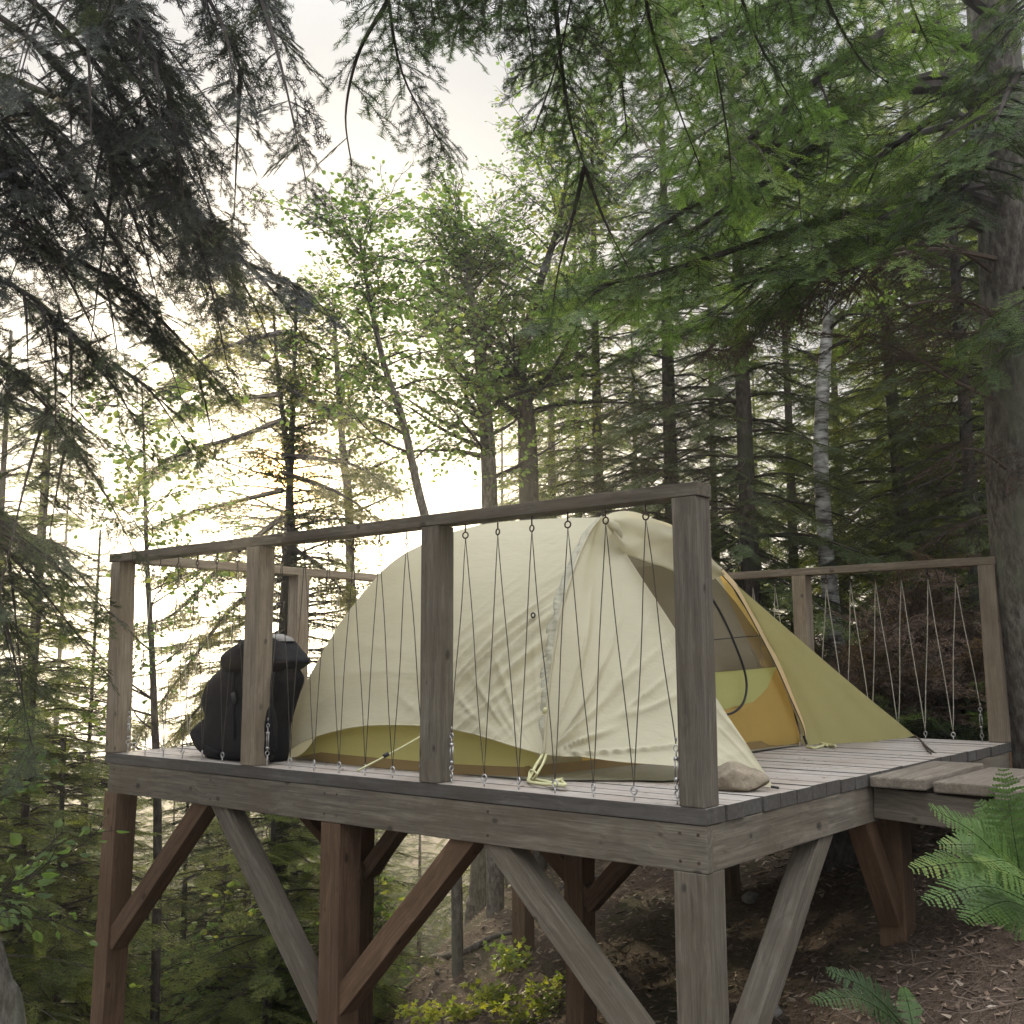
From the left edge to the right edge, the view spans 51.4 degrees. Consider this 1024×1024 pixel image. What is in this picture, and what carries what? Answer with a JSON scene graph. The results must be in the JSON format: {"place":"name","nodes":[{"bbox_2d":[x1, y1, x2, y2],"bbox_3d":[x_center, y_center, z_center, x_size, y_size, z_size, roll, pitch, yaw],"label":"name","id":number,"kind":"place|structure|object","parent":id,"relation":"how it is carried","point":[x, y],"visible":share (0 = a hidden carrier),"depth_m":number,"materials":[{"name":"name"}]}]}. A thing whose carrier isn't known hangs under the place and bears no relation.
{"place":"outdoors","nodes":[
{"label":"outdoors","id":0,"kind":"place"},
{"bbox_2d":[0,675,308,762],"bbox_3d":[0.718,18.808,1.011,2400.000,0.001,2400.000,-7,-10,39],"label":"water","id":1,"kind":"structure","parent":0,"point":[176,710],"depth_m":453.22,"materials":[{"name":"grey liquid"}]},
{"bbox_2d":[0,0,1023,679],"label":"sky","id":2,"kind":"structure","parent":0,"point":[315,27],"materials":[{"name":"white"}]},
{"bbox_2d":[4,758,1023,1023],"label":"ground","id":3,"kind":"structure","parent":0,"point":[930,934],"depth_m":5.67,"materials":[{"name":"soil"}]},
{"bbox_2d":[0,587,68,993],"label":"conifer","id":4,"kind":"object","parent":3,"relation":"on","point":[17,735],"depth_m":21.24,"materials":[{"name":"green plant"}]},
{"bbox_2d":[0,400,84,943],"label":"conifer","id":5,"kind":"object","parent":3,"relation":"on","point":[25,470],"visible":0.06,"depth_m":13.56,"materials":[{"name":"plant"}]},
{"bbox_2d":[0,556,93,1023],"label":"fir tree","id":6,"kind":"object","parent":3,"relation":"on","point":[25,832],"visible":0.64,"depth_m":6.58,"materials":[{"name":"green plant"}]},
{"bbox_2d":[0,471,106,989],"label":"conifer","id":7,"kind":"object","parent":3,"relation":"on","point":[57,719],"visible":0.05,"depth_m":17.24,"materials":[{"name":"plant"}]},
{"bbox_2d":[0,719,128,1023],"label":"tree","id":8,"kind":"object","parent":3,"relation":"on","point":[12,1008],"visible":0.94,"depth_m":4.19,"materials":[{"name":"green plant"}]},
{"bbox_2d":[0,426,156,1023],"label":"fir tree","id":9,"kind":"object","parent":3,"relation":"on","point":[16,930],"visible":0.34,"depth_m":7.53,"materials":[{"name":"green plant"}]},
{"bbox_2d":[0,395,171,1017],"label":"conifer","id":10,"kind":"object","parent":3,"relation":"on","point":[32,622],"visible":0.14,"depth_m":10.14,"materials":[{"name":"green plant"}]},
{"bbox_2d":[0,331,181,1023],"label":"conifer","id":11,"kind":"object","parent":3,"relation":"on","point":[5,439],"visible":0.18,"depth_m":9.32,"materials":[{"name":"green plant"}]},
{"bbox_2d":[3,529,182,1023],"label":"fir tree","id":12,"kind":"object","parent":3,"relation":"on","point":[98,568],"visible":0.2,"depth_m":10.58,"materials":[{"name":"green plant"}]},
{"bbox_2d":[24,873,167,1023],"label":"young fir","id":13,"kind":"object","parent":3,"relation":"on","point":[134,978],"visible":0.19,"depth_m":7.82,"materials":[{"name":"green plant"}]},
{"bbox_2d":[0,737,193,1023],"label":"young fir","id":14,"kind":"object","parent":3,"relation":"on","point":[56,943],"visible":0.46,"depth_m":7.33,"materials":[{"name":"green plant"}]},
{"bbox_2d":[36,769,174,997],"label":"conifer","id":15,"kind":"object","parent":3,"relation":"on","point":[90,852],"visible":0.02,"depth_m":12.87,"materials":[{"name":"green plant"}]},
{"bbox_2d":[51,801,191,1002],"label":"conifer","id":16,"kind":"object","parent":3,"relation":"on","point":[141,815],"visible":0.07,"depth_m":14.87,"materials":[{"name":"green plant"}]},
{"bbox_2d":[101,718,152,890],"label":"conifer","id":17,"kind":"object","parent":3,"relation":"on","point":[138,838],"visible":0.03,"depth_m":47.71,"materials":[{"name":"green plant"}]},
{"bbox_2d":[2,354,267,1023],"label":"sapling","id":18,"kind":"object","parent":3,"relation":"on","point":[157,849],"visible":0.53,"depth_m":7.96,"materials":[{"name":"green plant"}]},
{"bbox_2d":[133,800,195,990],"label":"conifer","id":19,"kind":"object","parent":3,"relation":"on","point":[151,821],"visible":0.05,"depth_m":29.76,"materials":[{"name":"green plant"}]},
{"bbox_2d":[133,799,201,948],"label":"conifer","id":20,"kind":"object","parent":3,"relation":"on","point":[173,816],"visible":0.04,"depth_m":23.76,"materials":[{"name":"plant"}]},
{"bbox_2d":[128,896,215,1023],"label":"young fir","id":21,"kind":"object","parent":3,"relation":"on","point":[174,931],"visible":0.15,"depth_m":11.28,"materials":[{"name":"green plant"}]},
{"bbox_2d":[0,0,354,795],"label":"spruce tree","id":22,"kind":"object","parent":3,"relation":"on","point":[116,140],"visible":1,"depth_m":4.15,"materials":[{"name":"green plant"}]},
{"bbox_2d":[128,799,240,1021],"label":"conifer","id":23,"kind":"object","parent":3,"relation":"on","point":[185,867],"visible":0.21,"depth_m":12.24,"materials":[{"name":"green plant"}]},
{"bbox_2d":[165,804,214,948],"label":"conifer","id":24,"kind":"object","parent":3,"relation":"on","point":[190,878],"depth_m":43.96,"materials":[{"name":"green plant"}]},
{"bbox_2d":[182,986,218,1023],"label":"bush","id":25,"kind":"object","parent":3,"relation":"on","point":[191,992],"visible":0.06,"depth_m":9.82,"materials":[{"name":"green plant"}]},
{"bbox_2d":[95,746,305,1023],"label":"young fir","id":26,"kind":"object","parent":3,"relation":"on","point":[206,915],"visible":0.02,"depth_m":13.59,"materials":[{"name":"green plant"}]},
{"bbox_2d":[161,863,254,1022],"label":"young fir","id":27,"kind":"object","parent":3,"relation":"on","point":[215,928],"visible":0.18,"depth_m":11.71,"materials":[{"name":"green plant"}]},
{"bbox_2d":[175,817,240,944],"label":"conifer","id":28,"kind":"object","parent":3,"relation":"on","point":[197,877],"visible":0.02,"depth_m":35.37,"materials":[{"name":"green plant"}]},
{"bbox_2d":[127,947,305,1023],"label":"bush","id":29,"kind":"object","parent":3,"relation":"on","point":[172,1018],"visible":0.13,"depth_m":9.53,"materials":[{"name":"green plant"}]},
{"bbox_2d":[162,818,270,1003],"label":"conifer","id":30,"kind":"object","parent":3,"relation":"on","point":[264,829],"depth_m":16.72,"materials":[{"name":"green plant"}]},
{"bbox_2d":[196,861,257,954],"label":"young fir","id":31,"kind":"object","parent":3,"relation":"on","point":[249,902],"visible":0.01,"depth_m":15.23,"materials":[{"name":"green plant"}]},
{"bbox_2d":[186,811,299,993],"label":"conifer","id":32,"kind":"object","parent":3,"relation":"on","point":[246,895],"visible":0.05,"depth_m":13.56,"materials":[{"name":"green plant"}]},
{"bbox_2d":[207,825,317,932],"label":"young fir","id":33,"kind":"object","parent":3,"relation":"on","point":[252,894],"depth_m":17.47,"materials":[{"name":"green plant"}]},
{"bbox_2d":[100,280,426,1023],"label":"pine tree","id":34,"kind":"object","parent":3,"relation":"on","point":[292,478],"visible":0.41,"depth_m":11.98,"materials":[{"name":"green plant"}]},
{"bbox_2d":[139,811,401,1023],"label":"young fir","id":35,"kind":"object","parent":3,"relation":"on","point":[270,967],"visible":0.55,"depth_m":8.66,"materials":[{"name":"green plant"}]},
{"bbox_2d":[130,857,422,1023],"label":"bush","id":36,"kind":"object","parent":3,"relation":"on","point":[208,984],"visible":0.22,"depth_m":9.71,"materials":[{"name":"green plant"}]},
{"bbox_2d":[154,256,405,906],"bbox_3d":[-2.825,2.418,12.694,3.400,11.191,3.319,-7,-10,39],"label":"alder tree","id":37,"kind":"object","parent":3,"relation":"on","point":[268,466],"visible":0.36,"depth_m":12.92,"materials":[{"name":"green plant"}]},
{"bbox_2d":[267,884,319,938],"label":"young fir","id":38,"kind":"object","parent":3,"relation":"on","point":[303,918],"visible":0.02,"depth_m":12.33,"materials":[{"name":"green plant"}]},
{"bbox_2d":[298,824,318,926],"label":"conifer","id":39,"kind":"object","parent":3,"relation":"on","point":[304,877],"visible":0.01,"depth_m":17.64,"materials":[{"name":"green plant"}]},
{"bbox_2d":[218,817,444,1023],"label":"young fir","id":40,"kind":"object","parent":3,"relation":"on","point":[383,994],"visible":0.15,"depth_m":9.15,"materials":[{"name":"green plant"}]},
{"bbox_2d":[299,843,413,1015],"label":"conifer","id":41,"kind":"object","parent":3,"relation":"on","point":[377,929],"visible":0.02,"depth_m":14.19,"materials":[{"name":"green plant"}]},
{"bbox_2d":[273,251,453,605],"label":"aspen tree","id":42,"kind":"object","parent":3,"relation":"on","point":[391,467],"visible":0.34,"depth_m":13.37,"materials":[{"name":"green plant"}]},
{"bbox_2d":[310,835,426,1016],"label":"young fir","id":43,"kind":"object","parent":3,"relation":"on","point":[389,895],"visible":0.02,"depth_m":16.18,"materials":[{"name":"green plant"}]},
{"bbox_2d":[246,153,521,976],"bbox_3d":[-1.132,0.563,8.794,2.291,7.175,1.947,5,-10,-34],"label":"poplar tree","id":44,"kind":"object","parent":3,"relation":"on","point":[368,298],"visible":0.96,"depth_m":8.93,"materials":[{"name":"green plant"}]},
{"bbox_2d":[379,830,421,901],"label":"conifer","id":45,"kind":"object","parent":3,"relation":"on","point":[404,861],"visible":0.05,"depth_m":57.20,"materials":[{"name":"green plant"}]},
{"bbox_2d":[373,834,430,978],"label":"conifer","id":46,"kind":"object","parent":3,"relation":"on","point":[402,858],"visible":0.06,"depth_m":31.46,"materials":[{"name":"green plant"}]},
{"bbox_2d":[375,831,436,984],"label":"conifer","id":47,"kind":"object","parent":3,"relation":"on","point":[391,863],"visible":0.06,"depth_m":18.72,"materials":[{"name":"green plant"}]},
{"bbox_2d":[374,829,439,982],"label":"young fir","id":48,"kind":"object","parent":3,"relation":"on","point":[401,845],"visible":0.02,"depth_m":23.75,"materials":[{"name":"green plant"}]},
{"bbox_2d":[380,833,450,984],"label":"conifer","id":49,"kind":"object","parent":3,"relation":"on","point":[431,928],"visible":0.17,"depth_m":19.57,"materials":[{"name":"green plant"}]},
{"bbox_2d":[380,835,450,979],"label":"conifer","id":50,"kind":"object","parent":3,"relation":"on","point":[410,841],"visible":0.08,"depth_m":41.35,"materials":[{"name":"green plant"}]},
{"bbox_2d":[394,999,448,1023],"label":"maple seedling","id":51,"kind":"object","parent":3,"relation":"on","point":[426,1018],"visible":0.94,"depth_m":7.82,"materials":[{"name":"green plant"}]},
{"bbox_2d":[422,980,435,1004],"bbox_3d":[-0.678,3.977,8.795,0.028,0.077,0.452,-1,-8,8],"label":"dead branch","id":52,"kind":"object","parent":3,"relation":"on","point":[427,997],"visible":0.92,"depth_m":8.73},
{"bbox_2d":[402,414,518,951],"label":"conifer","id":53,"kind":"object","parent":3,"relation":"on","point":[446,901],"visible":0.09,"depth_m":18.30,"materials":[{"name":"green plant"}]},
{"bbox_2d":[438,983,482,1023],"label":"maple seedling","id":54,"kind":"object","parent":3,"relation":"on","point":[459,1010],"visible":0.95,"depth_m":7.26,"materials":[{"name":"green plant"}]},
{"bbox_2d":[429,930,511,961],"bbox_3d":[-0.497,3.956,9.630,0.348,0.642,1.678,4,-9,-28],"label":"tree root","id":55,"kind":"object","parent":3,"relation":"on","point":[474,946],"visible":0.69,"depth_m":9.12,"materials":[{"name":"brown wood"}]},
{"bbox_2d":[340,157,601,918],"bbox_3d":[-0.256,0.420,10.284,2.704,7.610,2.159,2,-8,-18],"label":"aspen tree","id":56,"kind":"object","parent":3,"relation":"on","point":[486,443],"visible":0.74,"depth_m":10.30,"materials":[{"name":"green plant"}]},
{"bbox_2d":[463,848,485,926],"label":"tree trunk","id":57,"kind":"object","parent":3,"relation":"on","point":[475,902],"visible":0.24,"depth_m":12.79,"materials":[{"name":"grey wood"}]},
{"bbox_2d":[459,977,516,1013],"bbox_3d":[-0.145,3.384,7.284,0.408,0.301,0.340,2,-8,-16],"label":"maple seedling","id":58,"kind":"object","parent":3,"relation":"on","point":[497,995],"visible":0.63,"depth_m":7.33,"materials":[{"name":"green plant"}]},
{"bbox_2d":[483,934,533,975],"bbox_3d":[0.033,3.373,8.036,0.497,0.324,0.415,-7,-10,39],"label":"maple seedling","id":59,"kind":"object","parent":3,"relation":"on","point":[504,961],"visible":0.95,"depth_m":7.99,"materials":[{"name":"green plant"}]},
{"bbox_2d":[360,57,659,871],"bbox_3d":[0.128,-0.088,10.827,3.010,8.464,3.067,-7,-10,39],"label":"aspen tree","id":60,"kind":"object","parent":3,"relation":"on","point":[561,212],"visible":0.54,"depth_m":10.73,"materials":[{"name":"green plant"}]},
{"bbox_2d":[478,984,565,1023],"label":"maple seedling","id":61,"kind":"object","parent":3,"relation":"on","point":[522,1014],"visible":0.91,"depth_m":6.54,"materials":[{"name":"green plant"}]},
{"bbox_2d":[520,970,565,1013],"bbox_3d":[0.281,3.063,6.757,0.476,0.295,0.389,0,-8,-2],"label":"maple seedling","id":62,"kind":"object","parent":3,"relation":"on","point":[556,993],"visible":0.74,"depth_m":6.76,"materials":[{"name":"green plant"}]},
{"bbox_2d":[464,259,626,885],"bbox_3d":[0.456,0.634,13.867,3.556,8.425,3.268,-7,-10,39],"label":"fir tree","id":63,"kind":"object","parent":3,"relation":"on","point":[551,442],"visible":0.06,"depth_m":14.14,"materials":[{"name":"green plant"}]},
{"bbox_2d":[90,481,1012,1023],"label":"tent platform","id":64,"kind":"structure","parent":3,"relation":"on","point":[700,835],"depth_m":4.53,"materials":[{"name":"grey wood"}]},
{"bbox_2d":[190,634,310,761],"bbox_3d":[-1.352,0.942,5.435,0.834,0.626,0.326,-7,-10,39],"label":"backpack","id":65,"kind":"object","parent":64,"relation":"on","point":[279,722],"visible":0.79,"depth_m":5.27,"materials":[{"name":"black fabric"}]},
{"bbox_2d":[191,738,988,799],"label":"fallen needles","id":66,"kind":"object","parent":64,"relation":"on","point":[762,761],"visible":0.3,"depth_m":5.11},
{"bbox_2d":[288,511,935,788],"bbox_3d":[0.871,0.722,6.028,2.695,1.438,4.263,-7,-10,39],"label":"camping tent","id":67,"kind":"object","parent":64,"relation":"on","point":[771,672],"visible":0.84,"depth_m":4.94,"materials":[{"name":"beige fabric"}]},
{"bbox_2d":[604,511,724,579],"bbox_3d":[0.767,0.174,5.264,0.199,0.303,1.010,-7,-10,39],"label":"rolled door","id":68,"kind":"structure","parent":67,"relation":"in","point":[632,524],"depth_m":5.03,"materials":[{"name":"beige fabric"}]},
{"bbox_2d":[715,667,775,708],"bbox_3d":[0.912,0.937,5.475,1.625,0.265,0.023,7,-11,-42],"label":"door panel","id":69,"kind":"structure","parent":67,"relation":"in","point":[730,685],"depth_m":5.76,"materials":[{"name":"fabric"}]},
{"bbox_2d":[718,761,769,791],"bbox_3d":[0.854,0.997,4.019,0.234,0.109,0.144,-2,-8,11],"label":"rock","id":70,"kind":"object","parent":64,"relation":"on","point":[733,776],"visible":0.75,"depth_m":3.97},
{"bbox_2d":[504,217,643,883],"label":"conifer","id":71,"kind":"object","parent":3,"relation":"on","point":[546,444],"visible":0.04,"depth_m":16.37,"materials":[{"name":"green plant"}]},
{"bbox_2d":[481,91,733,571],"bbox_3d":[0.984,-0.608,12.142,3.185,8.862,3.416,-7,-10,39],"label":"fir tree","id":72,"kind":"object","parent":3,"relation":"on","point":[573,460],"visible":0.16,"depth_m":12.05,"materials":[{"name":"green plant"}]},
{"bbox_2d":[585,291,692,511],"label":"conifer","id":73,"kind":"object","parent":3,"relation":"on","point":[628,329],"visible":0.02,"depth_m":19.54,"materials":[{"name":"green plant"}]},
{"bbox_2d":[307,0,977,333],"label":"fir tree","id":74,"kind":"object","parent":3,"relation":"on","point":[459,14],"visible":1,"depth_m":3.39,"materials":[{"name":"green plant"}]},
{"bbox_2d":[537,0,841,862],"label":"spruce tree","id":75,"kind":"object","parent":3,"relation":"on","point":[671,390],"visible":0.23,"depth_m":10.60,"materials":[{"name":"green plant"}]},
{"bbox_2d":[372,823,1023,1023],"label":"leaf litter","id":76,"kind":"object","parent":3,"relation":"on","point":[861,950],"visible":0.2,"depth_m":6.02,"materials":[{"name":"brown plant"}]},
{"bbox_2d":[650,194,811,621],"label":"conifer","id":77,"kind":"object","parent":3,"relation":"on","point":[717,561],"visible":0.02,"depth_m":17.44,"materials":[{"name":"green plant"}]},
{"bbox_2d":[741,891,759,903],"bbox_3d":[1.565,2.501,6.917,0.125,0.066,0.156,1,-8,-7],"label":"stone","id":78,"kind":"object","parent":3,"relation":"on","point":[750,896],"visible":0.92,"depth_m":6.87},
{"bbox_2d":[509,0,1023,768],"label":"spruce tree","id":79,"kind":"object","parent":3,"relation":"on","point":[989,92],"visible":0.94,"depth_m":5.56,"materials":[{"name":"green plant"}]},
{"bbox_2d":[725,348,820,645],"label":"conifer","id":80,"kind":"object","parent":3,"relation":"on","point":[758,469],"visible":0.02,"depth_m":20.38,"materials":[{"name":"green plant"}]},
{"bbox_2d":[597,0,951,651],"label":"spruce tree","id":81,"kind":"object","parent":3,"relation":"on","point":[749,500],"visible":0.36,"depth_m":9.62,"materials":[{"name":"green plant"}]},
{"bbox_2d":[773,1005,782,1017],"bbox_3d":[1.127,2.224,4.760,0.146,0.071,0.186,7,-11,-42],"label":"stone","id":82,"kind":"object","parent":3,"relation":"on","point":[779,1011],"visible":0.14,"depth_m":4.71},
{"bbox_2d":[711,109,891,651],"bbox_3d":[3.285,-0.875,12.671,2.467,8.334,2.635,-7,-10,39],"label":"fir tree","id":83,"kind":"object","parent":3,"relation":"on","point":[791,487],"visible":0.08,"depth_m":12.61,"materials":[{"name":"green plant"}]},
{"bbox_2d":[820,830,857,873],"bbox_3d":[2.141,2.164,6.835,0.808,0.552,0.750,-7,-10,39],"label":"tree stump","id":84,"kind":"object","parent":3,"relation":"on","point":[840,852],"visible":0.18,"depth_m":6.69,"materials":[{"name":"brown wood"}]},
{"bbox_2d":[763,124,941,656],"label":"conifer","id":85,"kind":"object","parent":3,"relation":"on","point":[840,507],"visible":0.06,"depth_m":14.75,"materials":[{"name":"plant"}]},
{"bbox_2d":[765,119,940,666],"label":"birch tree","id":86,"kind":"object","parent":3,"relation":"on","point":[822,494],"visible":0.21,"depth_m":9.45,"materials":[{"name":"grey plant"}]},
{"bbox_2d":[793,633,922,726],"bbox_3d":[2.273,1.731,8.629,2.009,1.712,1.807,2,-8,-17],"label":"brush","id":87,"kind":"object","parent":3,"relation":"on","point":[849,666],"visible":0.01,"depth_m":8.53,"materials":[{"name":"plant"}]},
{"bbox_2d":[808,966,922,1023],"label":"fern","id":88,"kind":"object","parent":3,"relation":"on","point":[908,1007],"visible":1,"depth_m":2.75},
{"bbox_2d":[774,115,967,660],"bbox_3d":[6.351,-1.395,18.467,3.572,12.186,3.652,5,-9,-32],"label":"conifer","id":89,"kind":"object","parent":3,"relation":"on","point":[906,450],"visible":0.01,"depth_m":18.50,"materials":[{"name":"green plant"}]},
{"bbox_2d":[753,0,989,652],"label":"fir tree","id":90,"kind":"object","parent":3,"relation":"on","point":[890,494],"visible":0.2,"depth_m":10.64,"materials":[{"name":"green plant"}]},
{"bbox_2d":[772,0,985,648],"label":"conifer","id":91,"kind":"object","parent":3,"relation":"on","point":[871,377],"visible":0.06,"depth_m":14.05,"materials":[{"name":"green plant"}]},
{"bbox_2d":[784,581,978,713],"bbox_3d":[3.061,1.454,8.621,1.566,1.761,1.972,-1,-8,3],"label":"brush","id":92,"kind":"object","parent":3,"relation":"on","point":[841,669],"visible":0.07,"depth_m":8.34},
{"bbox_2d":[812,0,988,675],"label":"spruce tree","id":93,"kind":"object","parent":3,"relation":"on","point":[973,496],"visible":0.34,"depth_m":9.27,"materials":[{"name":"green plant"}]},
{"bbox_2d":[827,604,987,740],"bbox_3d":[3.012,1.397,7.667,1.526,1.515,1.990,-7,-10,39],"label":"brush","id":94,"kind":"object","parent":3,"relation":"on","point":[935,670],"visible":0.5,"depth_m":7.29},
{"bbox_2d":[855,549,981,679],"bbox_3d":[3.641,1.146,8.282,1.830,1.678,1.971,-3,-8,19],"label":"brush","id":95,"kind":"object","parent":3,"relation":"on","point":[913,609],"visible":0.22,"depth_m":8.36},
{"bbox_2d":[856,658,988,740],"bbox_3d":[3.083,1.528,7.294,1.828,1.061,1.868,-1,-8,8],"label":"brush","id":96,"kind":"object","parent":3,"relation":"on","point":[938,730],"visible":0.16,"depth_m":7.01,"materials":[{"name":"plant"}]},
{"bbox_2d":[908,968,941,988],"bbox_3d":[1.662,1.880,4.279,0.138,0.086,0.013,-1,-8,6],"label":"dead branch","id":97,"kind":"object","parent":3,"relation":"on","point":[916,984],"visible":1,"depth_m":4.28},
{"bbox_2d":[842,0,1022,614],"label":"conifer","id":98,"kind":"object","parent":3,"relation":"on","point":[968,12],"visible":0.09,"depth_m":12.14,"materials":[{"name":"green plant"}]},
{"bbox_2d":[878,75,986,612],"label":"conifer","id":99,"kind":"object","parent":3,"relation":"on","point":[956,395],"depth_m":16.72,"materials":[{"name":"plant"}]},
{"bbox_2d":[911,336,973,603],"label":"conifer","id":100,"kind":"object","parent":3,"relation":"on","point":[949,463],"visible":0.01,"depth_m":20.37,"materials":[{"name":"green plant"}]},
{"bbox_2d":[870,761,1023,836],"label":"plank walkway","id":101,"kind":"structure","parent":3,"relation":"on","point":[960,787],"depth_m":4.51,"materials":[{"name":"grey wood"}]},
{"bbox_2d":[907,240,986,577],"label":"conifer","id":102,"kind":"object","parent":3,"relation":"on","point":[950,401],"visible":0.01,"depth_m":25.68,"materials":[{"name":"plant"}]},
{"bbox_2d":[908,769,1023,940],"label":"fern","id":103,"kind":"object","parent":3,"relation":"on","point":[999,850],"visible":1,"depth_m":2.47,"materials":[{"name":"plant"}]},
{"bbox_2d":[945,982,987,1000],"bbox_3d":[1.683,1.772,3.921,0.021,0.071,0.436,-1,-8,3],"label":"dead branch","id":104,"kind":"object","parent":3,"relation":"on","point":[959,987],"visible":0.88,"depth_m":3.98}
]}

